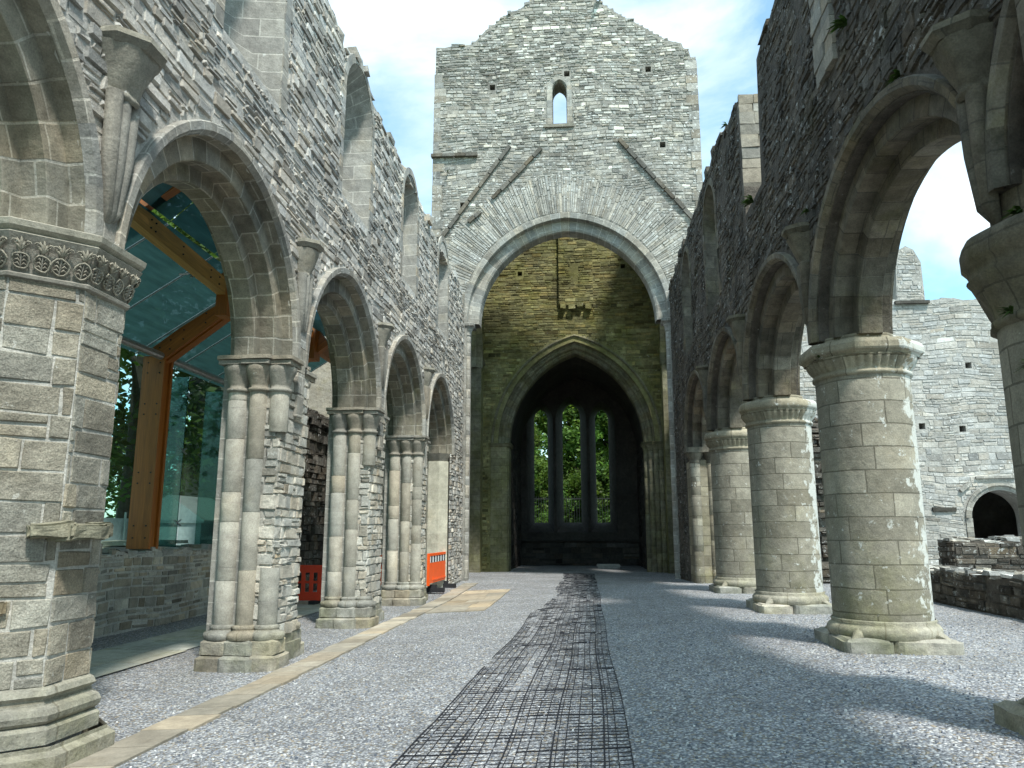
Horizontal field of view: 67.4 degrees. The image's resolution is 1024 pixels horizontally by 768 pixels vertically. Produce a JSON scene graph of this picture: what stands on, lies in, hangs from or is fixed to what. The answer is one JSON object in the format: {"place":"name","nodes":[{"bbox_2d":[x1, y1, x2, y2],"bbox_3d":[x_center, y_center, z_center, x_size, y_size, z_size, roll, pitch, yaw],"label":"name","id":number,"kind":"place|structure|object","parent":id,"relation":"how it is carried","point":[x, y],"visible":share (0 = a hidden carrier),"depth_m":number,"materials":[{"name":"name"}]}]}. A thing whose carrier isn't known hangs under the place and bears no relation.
{"place":"outdoors","nodes":[
{"label":"outdoors","id":0,"kind":"place"},
{"bbox_2d":[89,587,380,676],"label":"path","id":1,"kind":"structure","parent":0,"point":[143,648],"depth_m":11.23,"materials":[{"name":"grey concrete"}]},
{"bbox_2d":[104,0,989,517],"label":"sky","id":2,"kind":"structure","parent":0,"point":[398,41],"materials":[{"name":"white"}]},
{"bbox_2d":[82,565,1023,767],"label":"gravel floor","id":3,"kind":"structure","parent":0,"point":[633,595],"depth_m":7.35,"materials":[{"name":"grey gravel"}]},
{"bbox_2d":[93,544,211,638],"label":"wall","id":4,"kind":"structure","parent":3,"relation":"on","point":[144,588],"depth_m":14.11,"materials":[{"name":"grey stone"}]},
{"bbox_2d":[121,183,329,548],"bbox_3d":[-6.018,-0.514,11.729,3.850,6.140,17.610,-1,-11,5],"label":"glass shelter","id":5,"kind":"object","parent":4,"relation":"on","point":[177,315],"visible":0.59,"depth_m":14.24,"materials":[{"name":"glass"}]},
{"bbox_2d":[0,0,464,767],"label":"arcade wall","id":6,"kind":"structure","parent":3,"relation":"on","point":[258,136],"depth_m":9.80,"materials":[{"name":"stone"}]},
{"bbox_2d":[64,583,477,767],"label":"paving strip","id":7,"kind":"object","parent":3,"relation":"on","point":[131,747],"visible":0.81,"depth_m":7.65,"materials":[{"name":"stone"}]},
{"bbox_2d":[297,565,321,604],"bbox_3d":[-5.450,4.865,18.621,2.090,0.929,0.529,-1,-11,5],"label":"barrier","id":8,"kind":"object","parent":3,"relation":"on","point":[311,597],"visible":0.17,"depth_m":18.55,"materials":[{"name":"red plastic"}]},
{"bbox_2d":[380,555,381,586],"bbox_3d":[-3.009,5.115,20.610,1.200,1.050,0.686,0,-11,-2],"label":"barrier","id":9,"kind":"object","parent":3,"relation":"on","point":[381,573],"visible":0.06,"depth_m":20.57,"materials":[{"name":"orange plastic"}]},
{"bbox_2d":[426,552,455,592],"bbox_3d":[-2.093,5.356,21.984,0.718,1.051,2.811,-1,-11,5],"label":"barrier","id":10,"kind":"object","parent":3,"relation":"on","point":[435,571],"visible":0.88,"depth_m":21.33,"materials":[{"name":"orange plastic"}]},
{"bbox_2d":[426,589,510,613],"bbox_3d":[-0.914,5.256,18.615,1.228,0.178,5.588,-1,-11,5],"label":"paving patch","id":11,"kind":"object","parent":3,"relation":"on","point":[473,600],"visible":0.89,"depth_m":18.06,"materials":[{"name":"stone"}]},
{"bbox_2d":[389,573,634,767],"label":"ground mat","id":12,"kind":"object","parent":3,"relation":"on","point":[560,618],"visible":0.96,"depth_m":6.97,"materials":[{"name":"black plastic"}]},
{"bbox_2d":[597,564,619,568],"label":"stone block","id":13,"kind":"structure","parent":3,"relation":"on","point":[609,566],"depth_m":35.20,"materials":[{"name":"grey stone"}]},
{"bbox_2d":[811,417,829,583],"bbox_3d":[8.623,3.118,23.091,1.588,5.859,3.886,-1,-11,5],"label":"wall stump","id":14,"kind":"object","parent":3,"relation":"on","point":[820,507],"visible":0.1,"depth_m":21.17,"materials":[{"name":"grey stone"}]},
{"bbox_2d":[668,0,1023,736],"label":"arcade wall","id":15,"kind":"structure","parent":3,"relation":"on","point":[840,140],"depth_m":9.22,"materials":[{"name":"stone"}]},
{"bbox_2d":[740,194,753,208],"bbox_3d":[3.970,-3.105,13.066,0.256,0.174,0.278,8,-14,-36],"label":"plant","id":16,"kind":"object","parent":15,"relation":"attached to","point":[749,201],"visible":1,"depth_m":13.05,"materials":[{"name":"green plant"}]},
{"bbox_2d":[827,14,846,34],"bbox_3d":[3.548,-3.924,8.389,0.209,0.133,0.259,-1,-11,5],"label":"plant","id":17,"kind":"object","parent":15,"relation":"attached to","point":[841,22],"visible":1,"depth_m":8.37,"materials":[{"name":"green plant"}]},
{"bbox_2d":[885,69,899,86],"bbox_3d":[3.479,-2.815,7.019,0.127,0.104,0.177,-1,-11,5],"label":"plant","id":18,"kind":"object","parent":15,"relation":"attached to","point":[896,74],"visible":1,"depth_m":7.02,"materials":[{"name":"green plant"}]},
{"bbox_2d":[998,305,1013,316],"bbox_3d":[3.335,-0.483,5.189,0.096,0.085,0.151,-1,-11,5],"label":"plant","id":19,"kind":"object","parent":15,"relation":"attached to","point":[1008,310],"visible":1,"depth_m":5.18,"materials":[{"name":"green plant"}]},
{"bbox_2d":[1000,205,1022,219],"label":"plant","id":20,"kind":"object","parent":15,"relation":"attached to","point":[1018,210],"visible":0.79,"depth_m":5.16,"materials":[{"name":"green plant"}]},
{"bbox_2d":[929,564,1023,619],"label":"wall","id":21,"kind":"structure","parent":3,"relation":"on","point":[991,591],"depth_m":12.97,"materials":[{"name":"stone"}]},
{"bbox_2d":[937,535,1023,571],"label":"wall","id":22,"kind":"structure","parent":3,"relation":"on","point":[1004,552],"depth_m":17.45,"materials":[{"name":"stone"}]},
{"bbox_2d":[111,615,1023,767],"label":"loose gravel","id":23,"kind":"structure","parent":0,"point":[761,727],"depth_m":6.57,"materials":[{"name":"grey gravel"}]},
{"bbox_3d":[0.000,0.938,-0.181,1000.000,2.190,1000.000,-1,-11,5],"label":"ground","id":24,"kind":"structure","parent":0,"visible":0},
{"bbox_2d":[101,512,128,540],"bbox_3d":[-10.241,3.419,14.530,0.118,2.200,13.310,-1,-11,5],"label":"fence","id":25,"kind":"object","parent":24,"relation":"on","point":[120,527],"visible":0.11,"depth_m":19.21,"materials":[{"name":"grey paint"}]},
{"bbox_2d":[104,471,131,516],"bbox_3d":[-12.754,2.755,19.721,4.783,6.094,5.102,-1,-11,5],"label":"tree","id":26,"kind":"object","parent":24,"relation":"on","point":[122,491],"visible":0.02,"depth_m":20.99,"materials":[{"name":"green plant"}]},
{"bbox_2d":[101,540,187,547],"bbox_3d":[-8.008,4.185,16.729,1.016,1.553,2.659,-1,-11,5],"label":"stone stack","id":27,"kind":"object","parent":24,"relation":"on","point":[161,543],"visible":0.03,"depth_m":16.42,"materials":[{"name":"stone"}]},
{"bbox_2d":[105,410,190,517],"bbox_3d":[-14.490,4.437,32.185,7.074,7.513,6.886,-6,-13,29],"label":"tree","id":28,"kind":"object","parent":24,"relation":"on","point":[118,486],"visible":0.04,"depth_m":31.22,"materials":[{"name":"green plant"}]},
{"bbox_2d":[118,207,187,387],"bbox_3d":[-11.117,-2.370,17.325,8.112,15.253,8.609,-1,-11,5],"label":"tree","id":29,"kind":"object","parent":24,"relation":"on","point":[125,354],"visible":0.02,"depth_m":18.16,"materials":[{"name":"green plant"}]},
{"bbox_2d":[109,421,218,514],"bbox_3d":[-10.978,4.029,28.006,6.120,6.940,6.168,-1,-11,5],"label":"tree","id":30,"kind":"object","parent":24,"relation":"on","point":[177,489],"visible":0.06,"depth_m":26.07,"materials":[{"name":"green plant"}]},
{"bbox_2d":[109,202,223,517],"bbox_3d":[-11.313,-1.721,23.591,10.454,16.350,10.469,-1,-11,5],"label":"tree","id":31,"kind":"object","parent":24,"relation":"on","point":[127,430],"visible":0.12,"depth_m":22.27,"materials":[{"name":"green plant"}]},
{"bbox_2d":[159,495,214,544],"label":"shed","id":32,"kind":"structure","parent":24,"relation":"on","point":[195,515],"depth_m":19.49,"materials":[{"name":"teal glass"}]},
{"bbox_2d":[184,336,387,554],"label":"transept wall","id":33,"kind":"structure","parent":24,"relation":"on","point":[320,396],"depth_m":26.31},
{"bbox_2d":[298,407,328,591],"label":"ruined wall","id":34,"kind":"structure","parent":24,"relation":"on","point":[310,547],"depth_m":22.18,"materials":[{"name":"grey stone"}]},
{"bbox_2d":[534,447,547,522],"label":"tree","id":35,"kind":"object","parent":24,"relation":"on","point":[543,474],"visible":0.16,"depth_m":47.96,"materials":[{"name":"green plant"}]},
{"bbox_2d":[534,411,547,522],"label":"tree","id":36,"kind":"object","parent":24,"relation":"on","point":[539,437],"visible":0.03,"depth_m":49.30,"materials":[{"name":"green plant"}]},
{"bbox_2d":[535,456,580,521],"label":"bush","id":37,"kind":"object","parent":24,"relation":"on","point":[565,479],"visible":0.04,"depth_m":48.59,"materials":[{"name":"green plant"}]},
{"bbox_2d":[431,0,702,580],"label":"tower","id":38,"kind":"structure","parent":24,"relation":"on","point":[563,241],"depth_m":28.05,"materials":[{"name":"stone"}]},
{"bbox_2d":[534,404,608,483],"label":"tree","id":39,"kind":"object","parent":24,"relation":"on","point":[570,461],"visible":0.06,"depth_m":50.54,"materials":[{"name":"green plant"}]},
{"bbox_2d":[538,496,609,522],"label":"railing","id":40,"kind":"object","parent":24,"relation":"on","point":[576,498],"visible":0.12,"depth_m":45.27,"materials":[{"name":"metal"}]},
{"bbox_2d":[511,357,646,569],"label":"chancel","id":41,"kind":"structure","parent":24,"relation":"on","point":[589,391],"depth_m":39.38,"materials":[{"name":"stone"}]},
{"bbox_2d":[563,452,609,522],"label":"bush","id":42,"kind":"object","parent":24,"relation":"on","point":[575,486],"visible":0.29,"depth_m":48.16,"materials":[{"name":"green plant"}]},
{"bbox_2d":[563,407,609,511],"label":"tree","id":43,"kind":"object","parent":24,"relation":"on","point":[599,434],"visible":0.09,"depth_m":49.66,"materials":[{"name":"green plant"}]},
{"bbox_2d":[800,246,1021,564],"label":"transept wall","id":44,"kind":"structure","parent":24,"relation":"on","point":[965,459],"depth_m":25.12,"materials":[{"name":"stone"}]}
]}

